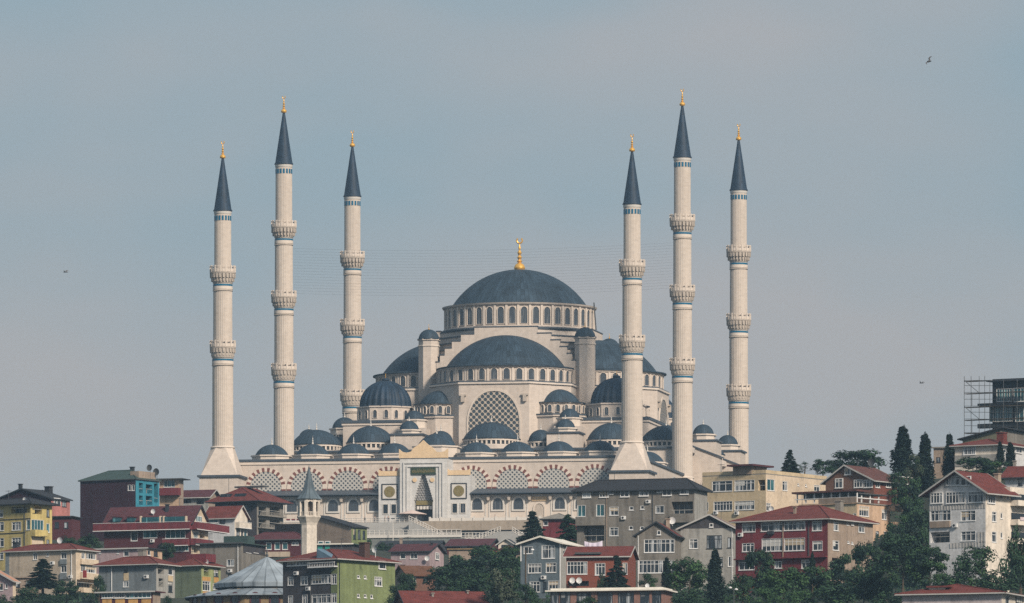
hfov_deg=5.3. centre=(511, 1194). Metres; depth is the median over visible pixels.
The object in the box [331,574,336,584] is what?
window
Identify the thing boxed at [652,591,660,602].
window
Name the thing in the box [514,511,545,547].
spruce
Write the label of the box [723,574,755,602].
shrub
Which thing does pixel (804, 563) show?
window
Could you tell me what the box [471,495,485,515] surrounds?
window
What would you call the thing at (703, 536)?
pale grey house
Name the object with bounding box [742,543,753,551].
window
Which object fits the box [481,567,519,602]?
broadleaf tree
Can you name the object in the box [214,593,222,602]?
window
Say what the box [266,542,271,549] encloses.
window
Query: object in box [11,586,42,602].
shrub
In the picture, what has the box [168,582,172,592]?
window
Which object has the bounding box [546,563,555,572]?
window
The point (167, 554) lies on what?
broadleaf tree
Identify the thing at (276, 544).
window
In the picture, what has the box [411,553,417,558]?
window
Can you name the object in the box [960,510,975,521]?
window
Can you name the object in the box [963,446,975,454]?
window
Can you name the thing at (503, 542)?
white cottage
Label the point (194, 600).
window
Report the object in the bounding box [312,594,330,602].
window
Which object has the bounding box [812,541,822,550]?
window
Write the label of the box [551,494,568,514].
window
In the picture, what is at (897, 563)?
shrub
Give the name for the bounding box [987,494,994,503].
window
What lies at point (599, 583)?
shrub
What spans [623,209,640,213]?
tile windows
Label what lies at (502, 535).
staircase
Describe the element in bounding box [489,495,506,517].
window
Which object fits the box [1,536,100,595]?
beige apartment house
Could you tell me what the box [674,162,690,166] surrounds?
tile windows
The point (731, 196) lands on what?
tile windows
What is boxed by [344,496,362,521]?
window
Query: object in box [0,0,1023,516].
sky
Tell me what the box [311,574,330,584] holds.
window
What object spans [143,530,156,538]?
window
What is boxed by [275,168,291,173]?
tile windows
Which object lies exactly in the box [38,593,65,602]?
shrub
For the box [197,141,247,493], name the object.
minaret
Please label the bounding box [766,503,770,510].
window
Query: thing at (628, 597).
window
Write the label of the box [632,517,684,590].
gabled apartment house
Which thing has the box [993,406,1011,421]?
window
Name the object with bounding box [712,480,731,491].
window
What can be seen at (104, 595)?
window
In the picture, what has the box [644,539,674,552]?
window
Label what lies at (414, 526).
side staircase
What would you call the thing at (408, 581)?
broadleaf tree
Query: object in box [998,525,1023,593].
tree
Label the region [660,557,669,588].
cypress
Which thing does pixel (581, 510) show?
window
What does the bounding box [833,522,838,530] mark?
window
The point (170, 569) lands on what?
window
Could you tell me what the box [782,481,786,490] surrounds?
window
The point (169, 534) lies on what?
window
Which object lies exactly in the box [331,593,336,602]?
window
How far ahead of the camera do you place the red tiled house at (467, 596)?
1704.25 m
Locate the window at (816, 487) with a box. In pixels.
[814,485,819,490]
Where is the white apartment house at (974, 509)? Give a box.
[918,467,1023,591]
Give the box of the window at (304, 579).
[300,576,307,585]
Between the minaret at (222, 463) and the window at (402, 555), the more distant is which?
the minaret at (222, 463)
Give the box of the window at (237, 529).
[236,528,239,535]
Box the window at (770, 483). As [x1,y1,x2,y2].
[767,479,774,490]
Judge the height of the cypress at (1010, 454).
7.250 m
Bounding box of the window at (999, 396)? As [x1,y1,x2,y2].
[996,388,1011,401]
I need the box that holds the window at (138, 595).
[125,592,150,598]
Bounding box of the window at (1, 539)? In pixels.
[0,538,3,546]
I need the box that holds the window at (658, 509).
[655,506,663,513]
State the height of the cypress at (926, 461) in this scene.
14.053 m
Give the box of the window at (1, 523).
[0,522,3,530]
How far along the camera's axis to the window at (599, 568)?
1812.83 m
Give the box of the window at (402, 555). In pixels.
[400,553,405,558]
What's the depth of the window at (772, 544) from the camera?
1795.21 m
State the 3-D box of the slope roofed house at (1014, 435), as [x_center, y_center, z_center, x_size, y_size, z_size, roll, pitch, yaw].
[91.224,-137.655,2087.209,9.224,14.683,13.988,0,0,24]
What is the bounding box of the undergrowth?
[16,479,1023,602]
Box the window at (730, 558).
[728,556,732,566]
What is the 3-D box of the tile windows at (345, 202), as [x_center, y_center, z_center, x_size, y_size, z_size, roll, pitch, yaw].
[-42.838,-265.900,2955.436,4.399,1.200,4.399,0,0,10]
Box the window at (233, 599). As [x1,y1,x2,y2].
[230,592,239,602]
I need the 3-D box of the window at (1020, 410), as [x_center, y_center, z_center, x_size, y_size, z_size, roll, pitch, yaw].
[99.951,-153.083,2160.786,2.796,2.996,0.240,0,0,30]
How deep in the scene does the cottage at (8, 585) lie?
1940.59 m
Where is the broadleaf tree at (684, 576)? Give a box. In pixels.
[662,556,708,590]
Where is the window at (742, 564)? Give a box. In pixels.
[738,560,754,570]
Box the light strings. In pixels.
[293,243,672,295]
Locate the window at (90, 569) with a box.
[86,565,95,573]
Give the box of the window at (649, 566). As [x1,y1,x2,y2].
[639,560,673,573]
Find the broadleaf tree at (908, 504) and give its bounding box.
[899,497,927,526]
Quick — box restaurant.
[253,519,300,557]
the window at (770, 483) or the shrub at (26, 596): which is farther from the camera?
the window at (770, 483)
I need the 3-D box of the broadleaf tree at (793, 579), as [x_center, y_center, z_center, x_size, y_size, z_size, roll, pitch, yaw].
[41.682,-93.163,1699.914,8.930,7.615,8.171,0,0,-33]
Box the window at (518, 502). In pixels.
[509,494,527,516]
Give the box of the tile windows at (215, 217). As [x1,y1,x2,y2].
[214,215,230,220]
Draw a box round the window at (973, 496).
[968,491,983,502]
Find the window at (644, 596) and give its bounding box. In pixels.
[640,592,648,602]
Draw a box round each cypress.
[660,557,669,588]
[703,547,728,602]
[809,552,815,591]
[889,424,913,475]
[912,431,935,490]
[940,432,954,476]
[995,440,1004,472]
[1004,442,1016,466]
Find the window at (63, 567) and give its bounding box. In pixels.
[61,565,66,572]
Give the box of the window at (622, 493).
[620,491,629,497]
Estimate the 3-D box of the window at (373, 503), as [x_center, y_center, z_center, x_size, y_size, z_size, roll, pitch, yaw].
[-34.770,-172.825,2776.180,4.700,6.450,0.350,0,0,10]
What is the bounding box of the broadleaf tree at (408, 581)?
[397,572,417,590]
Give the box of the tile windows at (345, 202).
[344,201,360,205]
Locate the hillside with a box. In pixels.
[3,469,1023,602]
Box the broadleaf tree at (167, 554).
[159,542,175,560]
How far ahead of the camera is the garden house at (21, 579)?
2000.78 m
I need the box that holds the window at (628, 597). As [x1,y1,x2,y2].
[618,592,633,602]
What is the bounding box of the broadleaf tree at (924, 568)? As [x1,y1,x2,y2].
[903,545,949,585]
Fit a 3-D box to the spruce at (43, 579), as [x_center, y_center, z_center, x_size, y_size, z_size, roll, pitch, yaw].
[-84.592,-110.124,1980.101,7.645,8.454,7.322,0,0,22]
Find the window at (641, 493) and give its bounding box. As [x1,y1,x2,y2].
[638,489,648,496]
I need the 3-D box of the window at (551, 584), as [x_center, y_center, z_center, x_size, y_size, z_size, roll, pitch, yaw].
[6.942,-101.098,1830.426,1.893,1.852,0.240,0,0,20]
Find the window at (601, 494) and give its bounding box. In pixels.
[599,491,608,497]
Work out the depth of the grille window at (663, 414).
2901.14 m
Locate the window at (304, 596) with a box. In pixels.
[303,595,306,602]
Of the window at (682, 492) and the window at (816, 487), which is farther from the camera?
the window at (816, 487)
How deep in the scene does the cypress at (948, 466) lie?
2019.33 m
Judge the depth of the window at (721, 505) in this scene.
2014.97 m
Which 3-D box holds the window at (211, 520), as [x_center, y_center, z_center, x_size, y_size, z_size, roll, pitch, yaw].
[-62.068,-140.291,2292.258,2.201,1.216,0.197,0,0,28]
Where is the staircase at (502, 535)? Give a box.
[468,527,523,541]
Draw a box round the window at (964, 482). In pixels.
[961,476,970,485]
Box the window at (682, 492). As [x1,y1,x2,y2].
[679,490,688,494]
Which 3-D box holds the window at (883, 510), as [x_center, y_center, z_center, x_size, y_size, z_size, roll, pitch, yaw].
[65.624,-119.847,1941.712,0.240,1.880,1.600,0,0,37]
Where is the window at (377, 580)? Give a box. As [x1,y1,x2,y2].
[374,577,382,586]
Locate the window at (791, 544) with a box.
[783,538,804,551]
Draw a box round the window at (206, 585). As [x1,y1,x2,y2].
[202,581,210,591]
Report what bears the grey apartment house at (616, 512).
on the hillside
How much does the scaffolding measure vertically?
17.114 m
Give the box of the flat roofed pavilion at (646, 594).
[545,583,677,602]
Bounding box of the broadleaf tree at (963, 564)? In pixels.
[949,545,997,588]
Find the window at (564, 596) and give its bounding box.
[560,592,569,602]
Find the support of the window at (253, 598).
in the mosque at (260, 581)
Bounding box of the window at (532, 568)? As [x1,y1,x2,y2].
[528,563,540,573]
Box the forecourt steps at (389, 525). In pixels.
[342,517,408,534]
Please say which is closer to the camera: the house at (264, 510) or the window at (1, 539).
the window at (1, 539)
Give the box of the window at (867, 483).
[864,479,872,487]
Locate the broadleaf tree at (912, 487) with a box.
[891,477,924,515]
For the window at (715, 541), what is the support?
in the pale grey house at (703, 536)
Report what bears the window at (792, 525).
in the red apartment house at (792, 536)
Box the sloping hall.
[317,515,368,543]
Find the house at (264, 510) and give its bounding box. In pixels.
[205,477,292,535]
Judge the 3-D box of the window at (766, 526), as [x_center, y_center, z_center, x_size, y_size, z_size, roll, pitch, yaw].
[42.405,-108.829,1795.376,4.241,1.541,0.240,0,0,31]
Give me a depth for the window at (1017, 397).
2161.22 m
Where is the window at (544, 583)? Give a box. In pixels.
[542,582,546,592]
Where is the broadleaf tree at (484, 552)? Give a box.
[466,545,501,570]
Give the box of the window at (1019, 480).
[1017,479,1022,485]
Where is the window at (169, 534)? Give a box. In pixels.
[165,530,184,538]
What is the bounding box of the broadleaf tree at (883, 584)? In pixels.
[860,562,901,601]
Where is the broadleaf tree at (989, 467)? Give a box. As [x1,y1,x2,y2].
[976,460,1012,480]
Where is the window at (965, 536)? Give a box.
[960,531,975,541]
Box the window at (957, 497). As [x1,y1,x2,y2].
[946,491,965,503]
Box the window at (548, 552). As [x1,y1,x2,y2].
[541,545,554,558]
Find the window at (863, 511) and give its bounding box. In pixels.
[859,506,868,516]
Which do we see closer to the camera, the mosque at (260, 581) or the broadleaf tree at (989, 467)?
the mosque at (260, 581)
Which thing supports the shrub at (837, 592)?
on the hillside
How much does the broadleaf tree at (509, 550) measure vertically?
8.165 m
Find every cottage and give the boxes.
[0,570,20,602]
[495,538,515,548]
[1001,460,1023,487]
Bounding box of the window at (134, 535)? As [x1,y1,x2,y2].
[131,531,137,540]
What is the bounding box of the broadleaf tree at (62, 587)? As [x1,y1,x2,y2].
[52,580,80,602]
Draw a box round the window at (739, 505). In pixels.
[734,500,754,510]
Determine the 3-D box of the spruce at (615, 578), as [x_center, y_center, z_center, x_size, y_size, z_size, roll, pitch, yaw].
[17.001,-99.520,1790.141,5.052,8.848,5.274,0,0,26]
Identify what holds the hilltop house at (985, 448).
on the hillside
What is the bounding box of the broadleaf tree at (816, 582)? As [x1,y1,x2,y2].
[796,565,833,599]
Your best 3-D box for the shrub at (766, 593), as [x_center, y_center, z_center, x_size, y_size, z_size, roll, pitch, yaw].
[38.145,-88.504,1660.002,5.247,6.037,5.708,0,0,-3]
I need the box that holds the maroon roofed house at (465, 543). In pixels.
[444,538,498,554]
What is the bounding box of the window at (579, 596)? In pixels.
[576,592,590,601]
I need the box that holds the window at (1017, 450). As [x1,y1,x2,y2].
[1015,447,1022,453]
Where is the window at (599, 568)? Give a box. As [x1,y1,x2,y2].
[595,563,604,575]
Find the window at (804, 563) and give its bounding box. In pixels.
[801,560,809,568]
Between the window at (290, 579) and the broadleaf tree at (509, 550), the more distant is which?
the broadleaf tree at (509, 550)
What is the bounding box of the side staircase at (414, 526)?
[408,516,439,534]
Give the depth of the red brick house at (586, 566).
1813.39 m
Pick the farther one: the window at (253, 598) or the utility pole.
the window at (253, 598)
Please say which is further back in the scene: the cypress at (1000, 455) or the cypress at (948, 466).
the cypress at (948, 466)
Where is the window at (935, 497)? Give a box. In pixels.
[930,492,942,503]
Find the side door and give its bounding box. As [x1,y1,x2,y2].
[532,496,546,516]
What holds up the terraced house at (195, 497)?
on the hillside
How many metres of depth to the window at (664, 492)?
1961.57 m
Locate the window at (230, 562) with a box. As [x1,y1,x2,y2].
[226,559,233,566]
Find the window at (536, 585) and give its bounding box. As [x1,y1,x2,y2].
[530,581,539,592]
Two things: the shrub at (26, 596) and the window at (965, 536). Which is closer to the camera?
the window at (965, 536)
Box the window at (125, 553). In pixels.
[123,551,128,556]
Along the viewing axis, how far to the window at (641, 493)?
1962.53 m
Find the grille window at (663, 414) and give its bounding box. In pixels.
[659,397,667,423]
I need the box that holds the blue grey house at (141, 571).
[92,550,181,597]
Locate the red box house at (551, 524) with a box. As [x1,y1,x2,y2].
[539,513,576,540]
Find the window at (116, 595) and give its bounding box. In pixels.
[114,593,123,598]
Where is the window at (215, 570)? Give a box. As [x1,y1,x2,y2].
[214,569,217,576]
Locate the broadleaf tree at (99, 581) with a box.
[90,575,106,602]
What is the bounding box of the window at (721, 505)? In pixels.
[713,501,732,510]
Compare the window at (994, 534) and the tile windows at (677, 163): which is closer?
the window at (994, 534)
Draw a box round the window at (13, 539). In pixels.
[11,537,20,546]
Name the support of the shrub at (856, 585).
on the hillside
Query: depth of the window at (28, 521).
2200.62 m
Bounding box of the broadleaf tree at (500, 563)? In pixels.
[482,554,520,585]
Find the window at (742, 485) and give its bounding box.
[734,480,754,490]
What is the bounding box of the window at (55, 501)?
[54,498,60,503]
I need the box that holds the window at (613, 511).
[609,507,618,515]
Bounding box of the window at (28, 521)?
[27,520,29,529]
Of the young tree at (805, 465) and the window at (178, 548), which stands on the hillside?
the young tree at (805, 465)
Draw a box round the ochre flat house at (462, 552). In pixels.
[447,548,474,561]
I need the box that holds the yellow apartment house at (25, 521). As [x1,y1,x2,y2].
[0,491,60,570]
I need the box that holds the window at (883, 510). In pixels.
[882,509,885,519]
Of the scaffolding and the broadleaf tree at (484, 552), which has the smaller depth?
the broadleaf tree at (484, 552)
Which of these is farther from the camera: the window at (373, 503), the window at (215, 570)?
the window at (373, 503)
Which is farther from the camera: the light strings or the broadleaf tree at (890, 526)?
the light strings
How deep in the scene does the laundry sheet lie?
1934.96 m
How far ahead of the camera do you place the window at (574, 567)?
1813.72 m
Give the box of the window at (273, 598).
[269,592,279,602]
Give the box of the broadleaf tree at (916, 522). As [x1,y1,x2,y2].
[900,507,928,557]
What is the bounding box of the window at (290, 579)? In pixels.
[287,577,292,585]
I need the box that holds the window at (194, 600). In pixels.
[192,594,197,602]
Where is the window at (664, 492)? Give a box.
[662,490,671,495]
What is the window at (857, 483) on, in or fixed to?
in the brick house at (850, 477)
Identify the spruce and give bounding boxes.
[22,558,58,594]
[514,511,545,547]
[555,514,576,543]
[600,555,630,587]
[780,450,800,472]
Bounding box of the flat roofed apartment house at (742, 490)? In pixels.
[702,464,826,525]
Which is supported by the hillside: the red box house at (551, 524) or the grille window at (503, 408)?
the red box house at (551, 524)
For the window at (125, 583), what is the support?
in the blue grey house at (141, 571)
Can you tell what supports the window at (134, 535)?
in the villa
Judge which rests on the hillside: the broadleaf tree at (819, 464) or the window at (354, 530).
the broadleaf tree at (819, 464)
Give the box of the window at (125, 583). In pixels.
[123,581,128,587]
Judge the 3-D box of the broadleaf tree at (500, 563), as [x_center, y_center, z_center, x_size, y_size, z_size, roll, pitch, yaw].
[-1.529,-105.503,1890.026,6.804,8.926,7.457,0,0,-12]
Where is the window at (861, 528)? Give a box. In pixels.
[858,524,864,532]
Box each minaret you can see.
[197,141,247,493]
[271,96,296,455]
[296,467,320,554]
[340,130,364,419]
[607,134,656,478]
[669,89,694,481]
[726,124,750,463]
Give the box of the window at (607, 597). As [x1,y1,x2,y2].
[597,592,612,602]
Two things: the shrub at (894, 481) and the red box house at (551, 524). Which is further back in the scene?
the red box house at (551, 524)
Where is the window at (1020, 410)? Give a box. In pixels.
[1016,407,1023,421]
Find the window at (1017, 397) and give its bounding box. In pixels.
[1013,388,1023,401]
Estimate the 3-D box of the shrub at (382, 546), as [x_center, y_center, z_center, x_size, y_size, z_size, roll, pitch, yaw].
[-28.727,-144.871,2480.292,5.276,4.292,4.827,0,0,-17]
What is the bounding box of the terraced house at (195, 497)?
[183,489,219,511]
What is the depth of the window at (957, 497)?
1758.34 m
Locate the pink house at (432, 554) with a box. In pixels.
[387,542,446,569]
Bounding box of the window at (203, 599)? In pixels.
[201,593,206,602]
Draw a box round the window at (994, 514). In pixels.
[992,511,996,521]
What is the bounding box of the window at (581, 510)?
[577,505,585,516]
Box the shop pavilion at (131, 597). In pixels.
[94,591,165,602]
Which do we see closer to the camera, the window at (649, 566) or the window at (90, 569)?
the window at (649, 566)
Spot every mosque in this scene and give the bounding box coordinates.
[184,550,282,602]
[239,238,746,523]
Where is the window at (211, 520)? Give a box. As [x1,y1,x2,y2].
[210,519,218,522]
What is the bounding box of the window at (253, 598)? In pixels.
[250,592,260,602]
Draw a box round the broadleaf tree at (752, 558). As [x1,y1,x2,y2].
[743,547,777,596]
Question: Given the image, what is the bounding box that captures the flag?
[83,570,86,577]
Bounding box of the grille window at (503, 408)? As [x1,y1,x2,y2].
[467,389,520,441]
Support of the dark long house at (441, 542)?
on the hillside
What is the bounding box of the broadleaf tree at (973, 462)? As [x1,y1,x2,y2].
[954,456,995,471]
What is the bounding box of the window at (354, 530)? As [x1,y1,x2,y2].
[353,529,355,539]
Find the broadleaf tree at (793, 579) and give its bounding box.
[754,567,809,599]
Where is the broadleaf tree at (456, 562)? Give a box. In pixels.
[442,554,492,585]
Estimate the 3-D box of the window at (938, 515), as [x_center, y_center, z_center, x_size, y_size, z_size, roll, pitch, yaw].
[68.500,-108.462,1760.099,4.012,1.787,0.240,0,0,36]
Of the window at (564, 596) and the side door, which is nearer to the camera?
the window at (564, 596)
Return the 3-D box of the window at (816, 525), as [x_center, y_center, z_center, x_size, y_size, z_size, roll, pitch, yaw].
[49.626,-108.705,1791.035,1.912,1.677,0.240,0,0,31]
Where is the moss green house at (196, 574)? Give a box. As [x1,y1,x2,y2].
[175,551,225,597]
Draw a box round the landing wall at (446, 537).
[367,529,465,549]
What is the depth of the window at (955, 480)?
1758.34 m
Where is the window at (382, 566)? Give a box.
[378,560,386,569]
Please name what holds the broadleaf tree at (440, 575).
on the hillside
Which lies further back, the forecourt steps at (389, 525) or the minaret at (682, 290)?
the minaret at (682, 290)
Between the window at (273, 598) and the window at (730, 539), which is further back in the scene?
the window at (273, 598)
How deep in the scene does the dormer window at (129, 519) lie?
2234.73 m
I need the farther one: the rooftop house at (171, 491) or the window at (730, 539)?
the rooftop house at (171, 491)
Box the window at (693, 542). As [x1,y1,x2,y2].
[690,539,697,548]
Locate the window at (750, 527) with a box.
[742,523,754,532]
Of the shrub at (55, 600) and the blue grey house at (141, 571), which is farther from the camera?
the blue grey house at (141, 571)
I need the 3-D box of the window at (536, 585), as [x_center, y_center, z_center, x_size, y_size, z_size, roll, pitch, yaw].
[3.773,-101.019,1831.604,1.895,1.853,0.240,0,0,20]
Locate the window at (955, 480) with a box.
[951,476,959,485]
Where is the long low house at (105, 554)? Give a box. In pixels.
[96,547,165,573]
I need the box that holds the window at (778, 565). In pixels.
[774,561,781,568]
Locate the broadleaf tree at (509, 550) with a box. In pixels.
[496,545,520,567]
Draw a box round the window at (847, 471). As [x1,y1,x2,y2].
[844,468,850,474]
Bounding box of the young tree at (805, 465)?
[799,461,810,473]
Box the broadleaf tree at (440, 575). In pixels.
[421,566,468,590]
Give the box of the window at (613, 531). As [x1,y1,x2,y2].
[609,527,618,535]
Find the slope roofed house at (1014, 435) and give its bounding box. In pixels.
[957,426,1023,444]
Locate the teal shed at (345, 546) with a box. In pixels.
[317,541,358,551]
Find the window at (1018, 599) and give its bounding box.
[1016,596,1021,602]
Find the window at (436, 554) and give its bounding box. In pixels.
[435,552,438,559]
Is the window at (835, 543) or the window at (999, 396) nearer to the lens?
the window at (835, 543)
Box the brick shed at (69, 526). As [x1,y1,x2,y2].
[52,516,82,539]
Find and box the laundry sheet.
[584,541,602,545]
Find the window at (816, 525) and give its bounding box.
[812,521,821,530]
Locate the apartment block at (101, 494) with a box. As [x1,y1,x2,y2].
[78,465,161,540]
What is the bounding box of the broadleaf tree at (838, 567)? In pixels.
[825,553,865,586]
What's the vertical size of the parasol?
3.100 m
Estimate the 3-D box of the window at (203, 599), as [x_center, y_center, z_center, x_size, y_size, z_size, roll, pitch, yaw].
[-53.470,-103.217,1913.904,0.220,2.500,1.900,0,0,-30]
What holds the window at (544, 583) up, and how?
in the steel blue house at (545, 565)
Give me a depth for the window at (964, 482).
1757.06 m
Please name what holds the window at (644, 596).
in the flat roofed pavilion at (646, 594)
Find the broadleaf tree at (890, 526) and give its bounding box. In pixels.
[880,521,910,578]
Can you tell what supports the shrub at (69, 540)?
on the hillside
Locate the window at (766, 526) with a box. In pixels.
[760,522,781,531]
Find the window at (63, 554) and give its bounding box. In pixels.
[61,552,66,558]
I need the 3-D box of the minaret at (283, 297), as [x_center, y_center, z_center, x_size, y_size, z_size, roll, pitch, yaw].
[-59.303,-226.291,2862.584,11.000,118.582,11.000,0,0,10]
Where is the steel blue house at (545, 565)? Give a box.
[515,530,584,597]
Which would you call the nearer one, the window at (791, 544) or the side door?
the window at (791, 544)
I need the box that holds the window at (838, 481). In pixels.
[834,478,842,488]
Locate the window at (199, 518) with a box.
[195,516,201,521]
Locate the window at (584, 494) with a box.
[582,492,590,497]
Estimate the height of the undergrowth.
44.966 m
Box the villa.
[93,498,229,562]
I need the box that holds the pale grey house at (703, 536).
[676,511,735,589]
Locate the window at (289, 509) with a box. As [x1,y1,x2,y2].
[283,497,299,522]
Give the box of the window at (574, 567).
[567,561,587,574]
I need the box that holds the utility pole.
[525,549,533,602]
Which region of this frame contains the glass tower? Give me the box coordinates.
[977,378,1023,429]
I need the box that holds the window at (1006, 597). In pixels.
[1005,595,1009,602]
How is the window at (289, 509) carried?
in the grand mosque at (504, 400)
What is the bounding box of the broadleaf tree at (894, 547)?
[874,534,929,602]
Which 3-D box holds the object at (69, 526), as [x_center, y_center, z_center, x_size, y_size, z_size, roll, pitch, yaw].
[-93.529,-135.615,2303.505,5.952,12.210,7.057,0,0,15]
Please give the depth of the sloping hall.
2262.82 m
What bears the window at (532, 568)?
in the steel blue house at (545, 565)
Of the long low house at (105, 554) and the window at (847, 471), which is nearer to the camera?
the window at (847, 471)
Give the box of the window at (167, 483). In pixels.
[163,480,174,487]
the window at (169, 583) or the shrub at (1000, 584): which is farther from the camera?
the window at (169, 583)
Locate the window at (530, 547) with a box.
[524,546,532,553]
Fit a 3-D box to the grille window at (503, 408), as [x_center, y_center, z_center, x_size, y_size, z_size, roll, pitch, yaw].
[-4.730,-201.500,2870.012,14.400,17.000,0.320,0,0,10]
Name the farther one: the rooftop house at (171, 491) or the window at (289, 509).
the window at (289, 509)
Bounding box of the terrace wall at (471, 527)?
[413,515,574,538]
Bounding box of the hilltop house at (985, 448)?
[949,432,1023,470]
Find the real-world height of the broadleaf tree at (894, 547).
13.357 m
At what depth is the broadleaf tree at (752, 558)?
1738.82 m
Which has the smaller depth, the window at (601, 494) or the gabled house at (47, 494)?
the window at (601, 494)
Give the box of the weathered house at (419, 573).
[395,565,434,590]
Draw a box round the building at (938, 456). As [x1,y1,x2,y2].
[932,447,954,478]
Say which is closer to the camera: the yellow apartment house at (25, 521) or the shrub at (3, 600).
the shrub at (3, 600)
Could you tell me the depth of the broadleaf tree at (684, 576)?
1779.09 m
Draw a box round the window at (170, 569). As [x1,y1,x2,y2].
[168,566,172,575]
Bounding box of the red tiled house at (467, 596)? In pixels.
[393,590,489,602]
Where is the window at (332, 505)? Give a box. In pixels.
[324,497,341,519]
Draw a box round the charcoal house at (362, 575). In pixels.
[276,538,401,602]
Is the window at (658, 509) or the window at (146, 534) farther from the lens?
the window at (146, 534)
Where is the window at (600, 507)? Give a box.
[596,504,604,516]
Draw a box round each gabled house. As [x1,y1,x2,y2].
[0,484,72,515]
[206,505,251,542]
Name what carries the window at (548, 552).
in the steel blue house at (545, 565)
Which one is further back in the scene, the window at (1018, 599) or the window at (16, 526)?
the window at (16, 526)
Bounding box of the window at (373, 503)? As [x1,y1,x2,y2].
[365,496,378,520]
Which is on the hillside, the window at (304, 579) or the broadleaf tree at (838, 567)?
the broadleaf tree at (838, 567)
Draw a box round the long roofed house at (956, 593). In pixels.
[894,584,1023,602]
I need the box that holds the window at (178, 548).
[175,546,188,551]
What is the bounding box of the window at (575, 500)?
[571,495,576,516]
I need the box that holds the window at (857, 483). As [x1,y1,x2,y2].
[854,479,862,487]
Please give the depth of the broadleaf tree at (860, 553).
1758.92 m
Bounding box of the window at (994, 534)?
[992,531,996,542]
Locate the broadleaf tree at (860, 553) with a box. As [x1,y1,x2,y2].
[850,541,885,587]
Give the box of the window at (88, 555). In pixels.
[86,553,94,559]
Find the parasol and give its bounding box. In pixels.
[397,510,426,514]
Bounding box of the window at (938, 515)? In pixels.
[930,510,950,521]
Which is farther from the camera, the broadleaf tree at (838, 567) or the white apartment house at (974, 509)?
the white apartment house at (974, 509)
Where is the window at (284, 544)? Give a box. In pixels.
[282,542,287,549]
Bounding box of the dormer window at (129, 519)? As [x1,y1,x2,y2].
[127,517,135,521]
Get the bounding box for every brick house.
[562,540,639,587]
[820,458,910,505]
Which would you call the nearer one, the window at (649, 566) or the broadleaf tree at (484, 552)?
the window at (649, 566)
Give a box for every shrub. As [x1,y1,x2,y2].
[0,594,16,602]
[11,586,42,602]
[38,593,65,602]
[61,535,77,542]
[73,533,102,548]
[162,595,171,602]
[376,542,393,550]
[383,582,405,602]
[455,577,491,591]
[517,583,543,602]
[576,596,597,602]
[590,572,606,587]
[637,572,658,586]
[670,587,711,602]
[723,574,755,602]
[749,587,780,602]
[778,589,813,602]
[802,583,859,602]
[842,568,890,602]
[869,591,901,602]
[886,472,907,505]
[891,554,928,585]
[903,454,924,479]
[927,572,945,585]
[936,571,968,585]
[972,569,1019,591]
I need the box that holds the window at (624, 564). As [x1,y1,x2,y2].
[623,563,627,574]
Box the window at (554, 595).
[551,592,558,602]
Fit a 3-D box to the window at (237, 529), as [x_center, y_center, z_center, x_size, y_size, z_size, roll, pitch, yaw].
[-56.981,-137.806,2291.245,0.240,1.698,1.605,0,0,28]
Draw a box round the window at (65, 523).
[63,522,68,528]
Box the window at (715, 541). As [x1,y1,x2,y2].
[707,535,721,548]
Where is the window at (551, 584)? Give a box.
[548,581,558,589]
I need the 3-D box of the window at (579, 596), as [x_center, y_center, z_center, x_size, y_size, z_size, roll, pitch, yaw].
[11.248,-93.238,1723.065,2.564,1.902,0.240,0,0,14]
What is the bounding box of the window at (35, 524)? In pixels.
[31,519,42,529]
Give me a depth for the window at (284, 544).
2221.13 m
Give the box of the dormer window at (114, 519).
[112,517,121,521]
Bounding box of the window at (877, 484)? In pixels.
[875,482,879,487]
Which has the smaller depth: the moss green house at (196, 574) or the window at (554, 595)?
the window at (554, 595)
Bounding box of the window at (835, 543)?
[833,540,838,550]
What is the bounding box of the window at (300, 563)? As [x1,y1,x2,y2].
[286,558,309,566]
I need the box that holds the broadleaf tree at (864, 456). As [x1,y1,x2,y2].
[830,448,887,472]
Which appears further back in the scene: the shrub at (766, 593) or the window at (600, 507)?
the window at (600, 507)
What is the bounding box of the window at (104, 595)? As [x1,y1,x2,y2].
[101,593,113,598]
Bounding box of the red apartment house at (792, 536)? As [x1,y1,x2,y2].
[729,494,879,595]
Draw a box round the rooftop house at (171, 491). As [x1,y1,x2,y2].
[159,478,190,505]
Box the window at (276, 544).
[274,542,279,549]
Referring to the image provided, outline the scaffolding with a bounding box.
[964,376,1023,436]
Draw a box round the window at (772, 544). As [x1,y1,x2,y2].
[762,538,781,551]
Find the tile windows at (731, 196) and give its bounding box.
[730,194,746,199]
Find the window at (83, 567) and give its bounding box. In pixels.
[81,564,85,571]
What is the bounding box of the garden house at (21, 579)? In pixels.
[13,576,40,595]
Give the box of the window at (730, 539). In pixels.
[728,537,732,547]
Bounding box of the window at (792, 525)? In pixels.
[784,521,804,530]
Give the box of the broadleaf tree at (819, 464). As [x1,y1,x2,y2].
[811,459,834,475]
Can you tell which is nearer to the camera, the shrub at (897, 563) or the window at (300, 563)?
the shrub at (897, 563)
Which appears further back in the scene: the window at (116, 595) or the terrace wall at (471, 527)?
the terrace wall at (471, 527)
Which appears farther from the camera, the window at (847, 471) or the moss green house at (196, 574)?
the moss green house at (196, 574)
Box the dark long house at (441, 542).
[375,538,446,551]
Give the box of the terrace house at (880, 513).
[792,489,903,540]
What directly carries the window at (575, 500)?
in the grand mosque at (504, 400)
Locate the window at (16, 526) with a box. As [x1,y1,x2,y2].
[11,522,20,530]
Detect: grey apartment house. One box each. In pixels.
[195,533,268,579]
[571,472,712,561]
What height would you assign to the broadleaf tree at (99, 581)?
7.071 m

